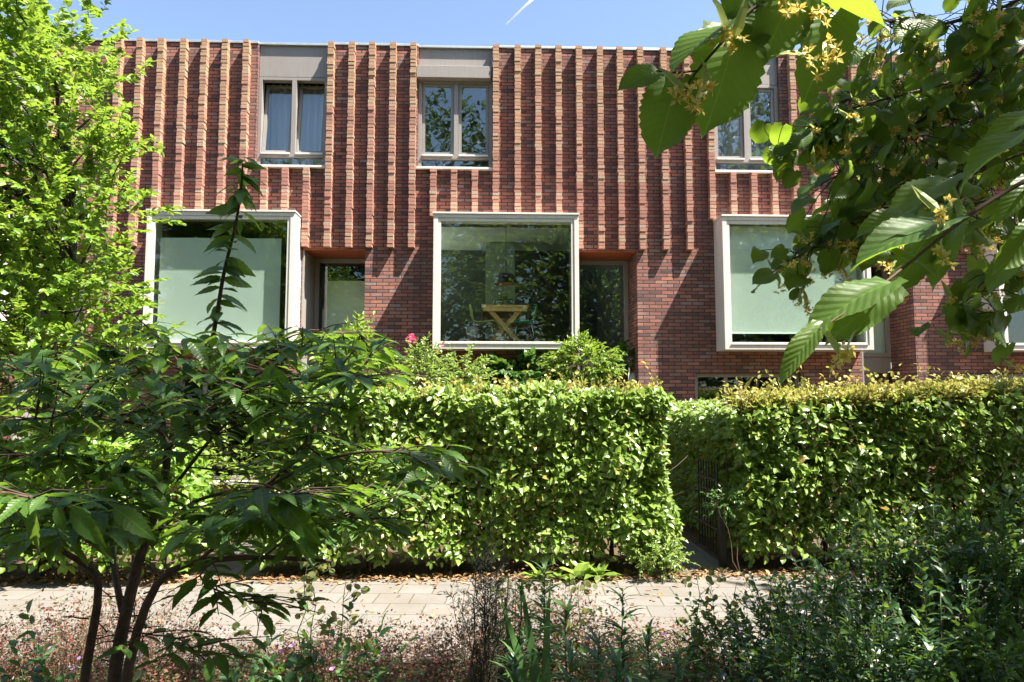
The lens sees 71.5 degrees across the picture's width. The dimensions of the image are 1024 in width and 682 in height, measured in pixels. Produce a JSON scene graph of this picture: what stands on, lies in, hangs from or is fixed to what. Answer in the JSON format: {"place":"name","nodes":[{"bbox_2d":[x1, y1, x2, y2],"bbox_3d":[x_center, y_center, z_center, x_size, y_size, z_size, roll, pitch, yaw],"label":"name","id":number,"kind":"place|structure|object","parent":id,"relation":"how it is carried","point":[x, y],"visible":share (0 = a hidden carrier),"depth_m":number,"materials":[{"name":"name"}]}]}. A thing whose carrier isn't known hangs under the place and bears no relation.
{"place":"outdoors","nodes":[
{"label":"outdoors","id":0,"kind":"place"},
{"bbox_2d":[0,448,881,681],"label":"ground","id":1,"kind":"structure","parent":0,"point":[282,675],"depth_m":4.43,"materials":[{"name":"soil"}]},
{"bbox_2d":[0,599,96,681],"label":"seedling","id":2,"kind":"object","parent":1,"relation":"on","point":[36,676],"visible":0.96,"depth_m":3.18,"materials":[{"name":"green plant"}]},
{"bbox_2d":[0,36,97,488],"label":"terraced house","id":3,"kind":"structure","parent":1,"relation":"on","point":[92,48],"depth_m":12.29,"materials":[{"name":"brick"}]},
{"bbox_2d":[0,214,13,331],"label":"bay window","id":4,"kind":"structure","parent":3,"relation":"in","point":[4,292],"depth_m":11.76,"materials":[{"name":"white glass"}]},
{"bbox_2d":[8,75,44,165],"bbox_3d":[-8.570,-3.835,12.298,1.230,1.662,0.263,0,-5,-2],"label":"upper window","id":5,"kind":"structure","parent":3,"relation":"in","point":[21,107],"depth_m":12.36,"materials":[{"name":"grey glass"}]},
{"bbox_2d":[41,359,80,488],"bbox_3d":[-7.801,1.484,12.664,1.028,2.457,0.080,0,-5,-2],"label":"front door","id":6,"kind":"structure","parent":3,"relation":"in","point":[73,374],"depth_m":12.67,"materials":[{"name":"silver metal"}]},
{"bbox_2d":[79,37,368,501],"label":"terraced house","id":7,"kind":"structure","parent":1,"relation":"on","point":[292,118],"depth_m":12.33,"materials":[{"name":"brick"}]},
{"bbox_2d":[141,209,301,349],"bbox_3d":[-4.829,-1.011,11.919,2.446,2.304,0.470,0,-5,-2],"label":"bay window","id":8,"kind":"structure","parent":7,"relation":"in","point":[179,260],"depth_m":11.88,"materials":[{"name":"white glass"}]},
{"bbox_2d":[178,373,266,484],"bbox_3d":[-4.907,1.465,11.979,1.568,1.863,0.200,0,-5,-2],"label":"window frame","id":9,"kind":"structure","parent":7,"relation":"in","point":[205,389],"depth_m":11.97,"materials":[{"name":"grey glass"}]},
{"bbox_2d":[257,77,327,168],"bbox_3d":[-3.859,-3.749,12.667,1.230,1.896,0.667,0,-5,-2],"label":"upper window","id":10,"kind":"structure","parent":7,"relation":"in","point":[293,121],"depth_m":12.76,"materials":[{"name":"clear glass"}]},
{"bbox_2d":[313,356,343,486],"bbox_3d":[-3.083,1.498,12.836,1.028,2.457,0.080,0,-5,-2],"label":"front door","id":11,"kind":"structure","parent":7,"relation":"in","point":[314,362],"depth_m":12.87,"materials":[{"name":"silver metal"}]},
{"bbox_2d":[313,259,364,355],"bbox_3d":[-3.085,-0.615,13.030,1.033,1.777,0.160,0,-5,-2],"label":"stair window","id":12,"kind":"structure","parent":7,"relation":"in","point":[343,298],"depth_m":13.10,"materials":[{"name":"glass"}]},
{"bbox_2d":[0,157,491,681],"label":"cherry sapling","id":13,"kind":"object","parent":1,"relation":"on","point":[292,519],"visible":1,"depth_m":2.17,"materials":[{"name":"green plant"}]},
{"bbox_2d":[228,585,267,680],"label":"honesty plant","id":14,"kind":"object","parent":1,"relation":"on","point":[235,625],"visible":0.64,"depth_m":3.61,"materials":[{"name":"green plant"}]},
{"bbox_2d":[215,634,319,681],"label":"seedling","id":15,"kind":"object","parent":1,"relation":"on","point":[268,662],"visible":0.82,"depth_m":3.12,"materials":[{"name":"green plant"}]},
{"bbox_2d":[263,563,334,681],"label":"honesty plant","id":16,"kind":"object","parent":1,"relation":"on","point":[289,676],"visible":0.84,"depth_m":3.75,"materials":[{"name":"green plant"}]},
{"bbox_2d":[279,555,336,681],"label":"honesty plant","id":17,"kind":"object","parent":1,"relation":"on","point":[310,588],"visible":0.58,"depth_m":3.84,"materials":[{"name":"green plant"}]},
{"bbox_2d":[315,582,374,681],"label":"honesty plant","id":18,"kind":"object","parent":1,"relation":"on","point":[365,589],"visible":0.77,"depth_m":3.95,"materials":[{"name":"green plant"}]},
{"bbox_2d":[323,630,377,681],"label":"honesty plant","id":19,"kind":"object","parent":1,"relation":"on","point":[352,648],"visible":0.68,"depth_m":3.42,"materials":[{"name":"green plant"}]},
{"bbox_2d":[281,596,420,681],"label":"seedling","id":20,"kind":"object","parent":1,"relation":"on","point":[367,645],"visible":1,"depth_m":3.28,"materials":[{"name":"green plant"}]},
{"bbox_2d":[443,549,509,681],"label":"feathery plant","id":21,"kind":"object","parent":1,"relation":"on","point":[479,674],"visible":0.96,"depth_m":3.58,"materials":[{"name":"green plant"}]},
{"bbox_2d":[465,507,519,681],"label":"feathery plant","id":22,"kind":"object","parent":1,"relation":"on","point":[484,646],"visible":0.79,"depth_m":3.68,"materials":[{"name":"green plant"}]},
{"bbox_2d":[0,630,985,681],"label":"ground cover","id":23,"kind":"object","parent":1,"relation":"on","point":[421,672],"visible":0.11,"depth_m":4.23,"materials":[{"name":"green plant"}]},
{"bbox_2d":[0,554,777,681],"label":"cranesbill","id":24,"kind":"object","parent":23,"relation":"on","point":[395,645],"depth_m":4.23,"materials":[{"name":"green plant"}]},
{"bbox_2d":[48,629,814,680],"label":"violet flowers","id":25,"kind":"object","parent":24,"relation":"on","point":[435,635],"visible":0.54,"depth_m":3.96,"materials":[{"name":"purple plant"}]},
{"bbox_2d":[481,551,518,681],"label":"feathery plant","id":26,"kind":"object","parent":1,"relation":"on","point":[503,638],"visible":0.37,"depth_m":3.79,"materials":[{"name":"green plant"}]},
{"bbox_2d":[363,41,639,498],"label":"terraced house","id":27,"kind":"structure","parent":1,"relation":"on","point":[528,151],"depth_m":12.54,"materials":[{"name":"brick"}]},
{"bbox_2d":[416,81,491,170],"bbox_3d":[-1.008,-3.812,12.574,1.327,1.662,0.263,0,-5,-2],"label":"upper window","id":28,"kind":"structure","parent":27,"relation":"in","point":[456,87],"depth_m":12.60,"materials":[{"name":"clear glass"}]},
{"bbox_2d":[469,304,495,340],"bbox_3d":[-0.562,-0.294,13.438,0.500,0.790,0.416,0,-5,-2],"label":"dining chair","id":29,"kind":"object","parent":27,"relation":"on","point":[488,322],"visible":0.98,"depth_m":13.31,"materials":[{"name":"green paint"}]},
{"bbox_2d":[472,310,495,331],"bbox_3d":[-0.573,-0.224,14.285,0.500,0.790,0.416,0,-5,-2],"label":"dining chair","id":30,"kind":"object","parent":27,"relation":"on","point":[486,326],"visible":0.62,"depth_m":14.16,"materials":[{"name":"paint"}]},
{"bbox_2d":[439,373,548,483],"bbox_3d":[-0.283,1.479,12.148,2.009,1.863,0.200,0,-5,-2],"label":"window frame","id":31,"kind":"structure","parent":27,"relation":"in","point":[444,373],"depth_m":12.23,"materials":[{"name":"grey glass"}]},
{"bbox_2d":[432,212,578,350],"bbox_3d":[-0.104,-0.997,12.092,2.468,2.304,0.470,0,-5,-2],"label":"bay window","id":32,"kind":"structure","parent":27,"relation":"in","point":[514,218],"depth_m":11.92,"materials":[{"name":"white metal"}]},
{"bbox_2d":[482,305,528,340],"bbox_3d":[-0.161,-0.210,14.043,0.868,0.777,1.850,0,-5,-2],"label":"dining table","id":33,"kind":"object","parent":27,"relation":"on","point":[499,313],"visible":0.93,"depth_m":13.25,"materials":[{"name":"brown wood"}]},
{"bbox_2d":[493,295,514,304],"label":"potted plant","id":34,"kind":"object","parent":33,"relation":"on","point":[503,300],"visible":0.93,"depth_m":13.65,"materials":[{"name":"green plant"}]},
{"bbox_2d":[494,272,517,285],"bbox_3d":[-0.122,-1.725,14.094,0.470,1.213,0.470,0,-5,-2],"label":"pendant lamp","id":35,"kind":"object","parent":27,"relation":"hanging from","point":[505,279],"visible":0.99,"depth_m":13.91,"materials":[{"name":"black metal"}]},
{"bbox_2d":[512,312,533,340],"bbox_3d":[0.233,-0.222,14.314,0.488,0.791,0.416,0,-5,-2],"label":"dining chair","id":36,"kind":"object","parent":27,"relation":"on","point":[523,326],"visible":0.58,"depth_m":14.21,"materials":[{"name":"green paint"}]},
{"bbox_2d":[512,305,537,340],"bbox_3d":[0.244,-0.291,13.467,0.488,0.791,0.416,0,-5,-2],"label":"dining chair","id":37,"kind":"object","parent":27,"relation":"on","point":[519,322],"visible":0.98,"depth_m":13.37,"materials":[{"name":"green paint"}]},
{"bbox_2d":[579,260,628,355],"bbox_3d":[1.644,-0.604,13.163,1.016,1.777,0.080,0,-5,-2],"label":"door frame","id":38,"kind":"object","parent":27,"relation":"in","point":[581,262],"depth_m":13.18,"materials":[{"name":"grey metal"}]},
{"bbox_2d":[579,356,628,480],"bbox_3d":[1.643,1.512,13.009,1.011,2.457,0.080,0,-5,-2],"label":"front door","id":39,"kind":"structure","parent":27,"relation":"in","point":[584,358],"depth_m":13.05,"materials":[{"name":"brown metal"}]},
{"bbox_2d":[607,338,635,477],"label":"ivy","id":40,"kind":"object","parent":27,"relation":"attached to","point":[623,346],"visible":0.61,"depth_m":12.54,"materials":[{"name":"green plant"}]},
{"bbox_2d":[489,639,545,681],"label":"narrow leaved plant","id":41,"kind":"object","parent":1,"relation":"on","point":[513,674],"visible":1,"depth_m":2.89,"materials":[{"name":"green plant"}]},
{"bbox_2d":[490,581,545,681],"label":"narrow leaved plant","id":42,"kind":"object","parent":1,"relation":"on","point":[520,609],"visible":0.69,"depth_m":3.50,"materials":[{"name":"green plant"}]},
{"bbox_2d":[491,571,547,680],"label":"honesty plant","id":43,"kind":"object","parent":1,"relation":"on","point":[528,585],"visible":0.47,"depth_m":3.93,"materials":[{"name":"green plant"}]},
{"bbox_2d":[499,575,550,681],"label":"sword leaved plant","id":44,"kind":"object","parent":1,"relation":"on","point":[535,673],"visible":0.93,"depth_m":3.43,"materials":[{"name":"green plant"}]},
{"bbox_2d":[524,555,572,681],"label":"narrow leaved plant","id":45,"kind":"object","parent":1,"relation":"on","point":[542,620],"visible":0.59,"depth_m":3.79,"materials":[{"name":"green plant"}]},
{"bbox_2d":[532,594,591,681],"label":"narrow leaved plant","id":46,"kind":"object","parent":1,"relation":"on","point":[567,609],"visible":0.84,"depth_m":3.31,"materials":[{"name":"green plant"}]},
{"bbox_2d":[544,634,600,681],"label":"narrow leaved plant","id":47,"kind":"object","parent":1,"relation":"on","point":[571,654],"visible":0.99,"depth_m":2.82,"materials":[{"name":"green plant"}]},
{"bbox_2d":[550,576,602,678],"bbox_3d":[0.365,1.698,3.987,0.302,0.725,0.231,2,-5,-25],"label":"honesty plant","id":48,"kind":"object","parent":1,"relation":"on","point":[587,583],"visible":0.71,"depth_m":3.99,"materials":[{"name":"green plant"}]},
{"bbox_2d":[555,561,609,579],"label":"broad leaved plant","id":49,"kind":"object","parent":1,"relation":"on","point":[582,570],"visible":0.93,"depth_m":6.67,"materials":[{"name":"green plant"}]},
{"bbox_2d":[572,623,626,681],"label":"narrow leaved plant","id":50,"kind":"object","parent":1,"relation":"on","point":[595,653],"visible":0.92,"depth_m":3.05,"materials":[{"name":"green plant"}]},
{"bbox_2d":[586,642,638,681],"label":"narrow leaved plant","id":51,"kind":"object","parent":1,"relation":"on","point":[616,660],"visible":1,"depth_m":2.75,"materials":[{"name":"green plant"}]},
{"bbox_2d":[587,581,657,681],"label":"narrow leaved plant","id":52,"kind":"object","parent":1,"relation":"on","point":[623,643],"visible":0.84,"depth_m":3.54,"materials":[{"name":"green plant"}]},
{"bbox_2d":[627,617,675,681],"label":"narrow leaved plant","id":53,"kind":"object","parent":1,"relation":"on","point":[647,636],"visible":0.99,"depth_m":3.23,"materials":[{"name":"green plant"}]},
{"bbox_2d":[620,530,700,581],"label":"shrub","id":54,"kind":"object","parent":1,"relation":"on","point":[663,566],"visible":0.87,"depth_m":6.68,"materials":[{"name":"green plant"}]},
{"bbox_2d":[654,643,700,681],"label":"narrow leaved plant","id":55,"kind":"object","parent":1,"relation":"on","point":[679,673],"visible":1,"depth_m":2.94,"materials":[{"name":"green plant"}]},
{"bbox_2d":[678,568,725,681],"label":"honesty plant","id":56,"kind":"object","parent":1,"relation":"on","point":[697,640],"visible":0.77,"depth_m":4.01,"materials":[{"name":"green plant"}]},
{"bbox_2d":[705,583,747,670],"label":"honesty plant","id":57,"kind":"object","parent":1,"relation":"on","point":[732,603],"visible":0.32,"depth_m":4.21,"materials":[{"name":"green plant"}]},
{"bbox_2d":[668,576,824,681],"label":"dark shrub","id":58,"kind":"object","parent":1,"relation":"on","point":[710,655],"visible":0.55,"depth_m":3.85,"materials":[{"name":"green plant"}]},
{"bbox_2d":[606,46,921,493],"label":"terraced house","id":59,"kind":"structure","parent":1,"relation":"on","point":[714,206],"depth_m":12.46,"materials":[{"name":"brick"}]},
{"bbox_2d":[714,85,778,173],"bbox_3d":[4.182,-3.725,12.961,1.239,1.896,0.667,0,-5,-2],"label":"upper window","id":60,"kind":"structure","parent":59,"relation":"in","point":[735,151],"depth_m":12.89,"materials":[{"name":"clear glass"}]},
{"bbox_2d":[695,373,798,481],"bbox_3d":[4.100,1.492,12.308,1.928,1.863,0.200,0,-5,-2],"label":"window frame","id":61,"kind":"structure","parent":59,"relation":"in","point":[725,376],"depth_m":12.41,"materials":[{"name":"grey metal"}]},
{"bbox_2d":[713,214,873,351],"bbox_3d":[4.838,-0.982,12.272,2.572,2.304,0.470,0,-5,-2],"label":"bay window","id":62,"kind":"structure","parent":59,"relation":"in","point":[739,310],"depth_m":12.21,"materials":[{"name":"white glass"}]},
{"bbox_2d":[863,263,890,356],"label":"stair window","id":63,"kind":"structure","parent":59,"relation":"in","point":[882,340],"depth_m":13.39,"materials":[{"name":"grey metal"}]},
{"bbox_2d":[863,357,890,490],"bbox_3d":[6.599,1.526,13.169,0.932,2.457,0.122,0,-5,-2],"label":"front door","id":64,"kind":"structure","parent":59,"relation":"in","point":[875,364],"depth_m":13.25,"materials":[{"name":"silver metal"}]},
{"bbox_2d":[759,575,781,681],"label":"tall shoot","id":65,"kind":"object","parent":1,"relation":"on","point":[770,603],"visible":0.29,"depth_m":3.81,"materials":[{"name":"green plant"}]},
{"bbox_2d":[684,592,868,681],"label":"dark shrub","id":66,"kind":"object","parent":1,"relation":"on","point":[786,663],"visible":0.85,"depth_m":3.17,"materials":[{"name":"green plant"}]},
{"bbox_2d":[713,541,897,681],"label":"dark shrub","id":67,"kind":"object","parent":1,"relation":"on","point":[755,611],"visible":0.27,"depth_m":3.71,"materials":[{"name":"green plant"}]},
{"bbox_2d":[795,558,816,677],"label":"tall shoot","id":68,"kind":"object","parent":1,"relation":"on","point":[806,578],"visible":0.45,"depth_m":3.77,"materials":[{"name":"green plant"}]},
{"bbox_2d":[616,0,1023,388],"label":"linden tree","id":69,"kind":"object","parent":1,"relation":"on","point":[926,220],"visible":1,"depth_m":2.25,"materials":[{"name":"green plant"}]},
{"bbox_2d":[756,501,978,681],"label":"dark shrub","id":70,"kind":"object","parent":1,"relation":"on","point":[875,582],"visible":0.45,"depth_m":3.61,"materials":[{"name":"green plant"}]},
{"bbox_2d":[745,566,1018,681],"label":"dark shrub","id":71,"kind":"object","parent":1,"relation":"on","point":[886,638],"visible":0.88,"depth_m":2.92,"materials":[{"name":"green plant"}]},
{"bbox_2d":[835,556,1023,681],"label":"dark shrub","id":72,"kind":"object","parent":1,"relation":"on","point":[1001,656],"visible":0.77,"depth_m":2.87,"materials":[{"name":"green plant"}]},
{"bbox_2d":[836,475,1023,681],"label":"dark shrub","id":73,"kind":"object","parent":1,"relation":"on","point":[960,552],"visible":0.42,"depth_m":3.39,"materials":[{"name":"green plant"}]},
{"bbox_2d":[902,635,962,681],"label":"narrow leaved plant","id":74,"kind":"object","parent":1,"relation":"on","point":[929,646],"visible":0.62,"depth_m":2.70,"materials":[{"name":"green plant"}]},
{"bbox_2d":[924,505,952,650],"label":"tall shoot","id":75,"kind":"object","parent":1,"relation":"on","point":[927,564],"visible":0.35,"depth_m":3.40,"materials":[{"name":"green plant"}]},
{"bbox_2d":[922,590,961,673],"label":"tall shoot","id":76,"kind":"object","parent":1,"relation":"on","point":[942,617],"visible":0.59,"depth_m":2.89,"materials":[{"name":"green plant"}]},
{"bbox_2d":[889,57,1023,496],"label":"terraced house","id":77,"kind":"structure","parent":1,"relation":"on","point":[934,352],"depth_m":12.54,"materials":[{"name":"brick"}]},
{"bbox_2d":[961,374,1023,478],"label":"window frame","id":78,"kind":"structure","parent":77,"relation":"in","point":[991,375],"depth_m":12.58,"materials":[{"name":"green glass"}]},
{"bbox_2d":[979,217,1023,351],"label":"bay window","id":79,"kind":"structure","parent":77,"relation":"in","point":[989,345],"depth_m":12.34,"materials":[{"name":"white glass"}]},
{"bbox_2d":[894,470,1023,681],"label":"dark shrub","id":80,"kind":"object","parent":1,"relation":"on","point":[1008,523],"visible":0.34,"depth_m":3.40,"materials":[{"name":"green plant"}]},
{"bbox_2d":[466,326,477,340],"bbox_3d":[-0.717,-0.105,12.784,0.230,0.297,0.227,0,-5,-2],"label":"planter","id":81,"kind":"object","parent":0,"point":[471,333],"visible":0.77,"depth_m":12.70,"materials":[{"name":"grey ceramic"}]},
{"bbox_2d":[485,243,514,340],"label":"wall pier","id":82,"kind":"structure","parent":0,"point":[500,257],"depth_m":15.78,"materials":[{"name":"grey paint"}]},
{"bbox_2d":[0,572,1023,667],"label":"pavement","id":83,"kind":"structure","parent":0,"point":[380,597],"depth_m":5.88,"materials":[{"name":"concrete"}]},
{"bbox_2d":[0,565,1018,648],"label":"leaf litter","id":84,"kind":"object","parent":83,"relation":"on","point":[736,573],"visible":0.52,"depth_m":6.70,"materials":[{"name":"brown plant"}]},
{"bbox_2d":[519,561,551,578],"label":"broad leaved plant","id":85,"kind":"object","parent":83,"relation":"on","point":[535,573],"visible":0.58,"depth_m":6.66,"materials":[{"name":"green plant"}]},
{"bbox_2d":[552,570,569,580],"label":"broad leaved plant","id":86,"kind":"object","parent":83,"relation":"on","point":[555,574],"visible":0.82,"depth_m":6.64,"materials":[{"name":"green plant"}]},
{"bbox_2d":[579,560,620,582],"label":"broad leaved plant","id":87,"kind":"object","parent":83,"relation":"on","point":[603,565],"visible":0.84,"depth_m":6.71,"materials":[{"name":"green plant"}]},
{"bbox_2d":[0,498,1023,580],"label":"front gardens","id":88,"kind":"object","parent":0,"point":[396,566],"depth_m":7.29,"materials":[{"name":"brown soil"}]},
{"bbox_2d":[0,323,142,449],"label":"garden shrub","id":89,"kind":"object","parent":88,"relation":"on","point":[21,434],"visible":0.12,"depth_m":8.24,"materials":[{"name":"green plant"}]},
{"bbox_2d":[0,0,189,570],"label":"young tree","id":90,"kind":"object","parent":88,"relation":"on","point":[30,30],"visible":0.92,"depth_m":6.71,"materials":[{"name":"green plant"}]},
{"bbox_2d":[0,432,221,579],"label":"hedge","id":91,"kind":"object","parent":88,"relation":"on","point":[189,482],"visible":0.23,"depth_m":6.59,"materials":[{"name":"green plant"}]},
{"bbox_2d":[174,421,256,542],"bbox_3d":[-3.322,1.765,8.351,1.406,1.635,1.267,0,-5,-2],"label":"garden shrub","id":92,"kind":"object","parent":88,"relation":"on","point":[222,477],"visible":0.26,"depth_m":8.45,"materials":[{"name":"green plant"}]},
{"bbox_2d":[182,536,268,578],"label":"garden path","id":93,"kind":"structure","parent":88,"relation":"on","point":[236,567],"depth_m":7.12,"materials":[{"name":"concrete"}]},
{"bbox_2d":[240,339,304,485],"bbox_3d":[-2.451,1.183,8.247,1.184,2.404,1.540,0,-5,-2],"label":"garden shrub","id":94,"kind":"object","parent":88,"relation":"on","point":[242,454],"visible":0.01,"depth_m":7.96,"materials":[{"name":"green plant"}]},
{"bbox_2d":[309,311,401,439],"bbox_3d":[-2.166,1.027,9.797,1.339,2.962,1.356,0,-5,-2],"label":"garden shrub","id":95,"kind":"object","parent":88,"relation":"on","point":[356,328],"visible":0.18,"depth_m":9.73,"materials":[{"name":"green plant"}]},
{"bbox_2d":[391,331,463,391],"bbox_3d":[-1.247,1.197,10.079,1.148,2.674,1.253,0,-5,-2],"label":"rose bush","id":96,"kind":"object","parent":88,"relation":"on","point":[427,357],"visible":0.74,"depth_m":10.06,"materials":[{"name":"green plant"}]},
{"bbox_2d":[422,342,496,421],"bbox_3d":[-0.720,1.296,10.561,1.125,2.554,1.131,-2,-5,24],"label":"garden shrub","id":97,"kind":"object","parent":88,"relation":"on","point":[471,371],"visible":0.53,"depth_m":10.44,"materials":[{"name":"green plant"}]},
{"bbox_2d":[244,361,687,572],"bbox_3d":[-0.380,1.251,7.237,4.522,2.102,1.195,0,-5,-2],"label":"hedge","id":98,"kind":"object","parent":88,"relation":"on","point":[640,494],"visible":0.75,"depth_m":6.88,"materials":[{"name":"green plant"}]},
{"bbox_2d":[471,347,573,475],"bbox_3d":[0.235,1.381,11.760,1.747,2.586,1.051,2,-5,-22],"label":"climbing vine","id":99,"kind":"object","parent":88,"relation":"on","point":[500,365],"visible":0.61,"depth_m":11.77,"materials":[{"name":"green plant"}]},
{"bbox_2d":[537,329,626,499],"bbox_3d":[1.103,1.202,11.205,1.475,2.860,1.411,0,-5,-2],"label":"wisteria","id":100,"kind":"object","parent":88,"relation":"on","point":[603,365],"visible":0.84,"depth_m":11.05,"materials":[{"name":"green plant"}]},
{"bbox_2d":[636,526,733,573],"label":"garden path","id":101,"kind":"structure","parent":88,"relation":"on","point":[701,557],"depth_m":7.48,"materials":[{"name":"concrete"}]},
{"bbox_2d":[697,457,726,567],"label":"iron gate","id":102,"kind":"structure","parent":101,"relation":"on","point":[721,529],"depth_m":7.52,"materials":[{"name":"black metal"}]},
{"bbox_2d":[701,484,753,572],"bbox_3d":[2.087,1.844,6.966,0.513,0.871,0.398,0,-5,-2],"label":"sapling","id":103,"kind":"object","parent":88,"relation":"on","point":[739,502],"visible":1,"depth_m":6.96,"materials":[{"name":"green plant"}]},
{"bbox_2d":[655,363,1023,565],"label":"hedge","id":104,"kind":"object","parent":88,"relation":"on","point":[743,439],"visible":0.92,"depth_m":7.09,"materials":[{"name":"green plant"}]},
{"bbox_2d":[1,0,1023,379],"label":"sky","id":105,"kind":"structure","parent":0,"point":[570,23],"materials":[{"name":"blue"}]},
{"bbox_2d":[507,0,533,22],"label":"contrail","id":106,"kind":"object","parent":105,"relation":"in","point":[524,6],"visible":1,"depth_m":1566.02,"materials":[{"name":"white"}]}
]}

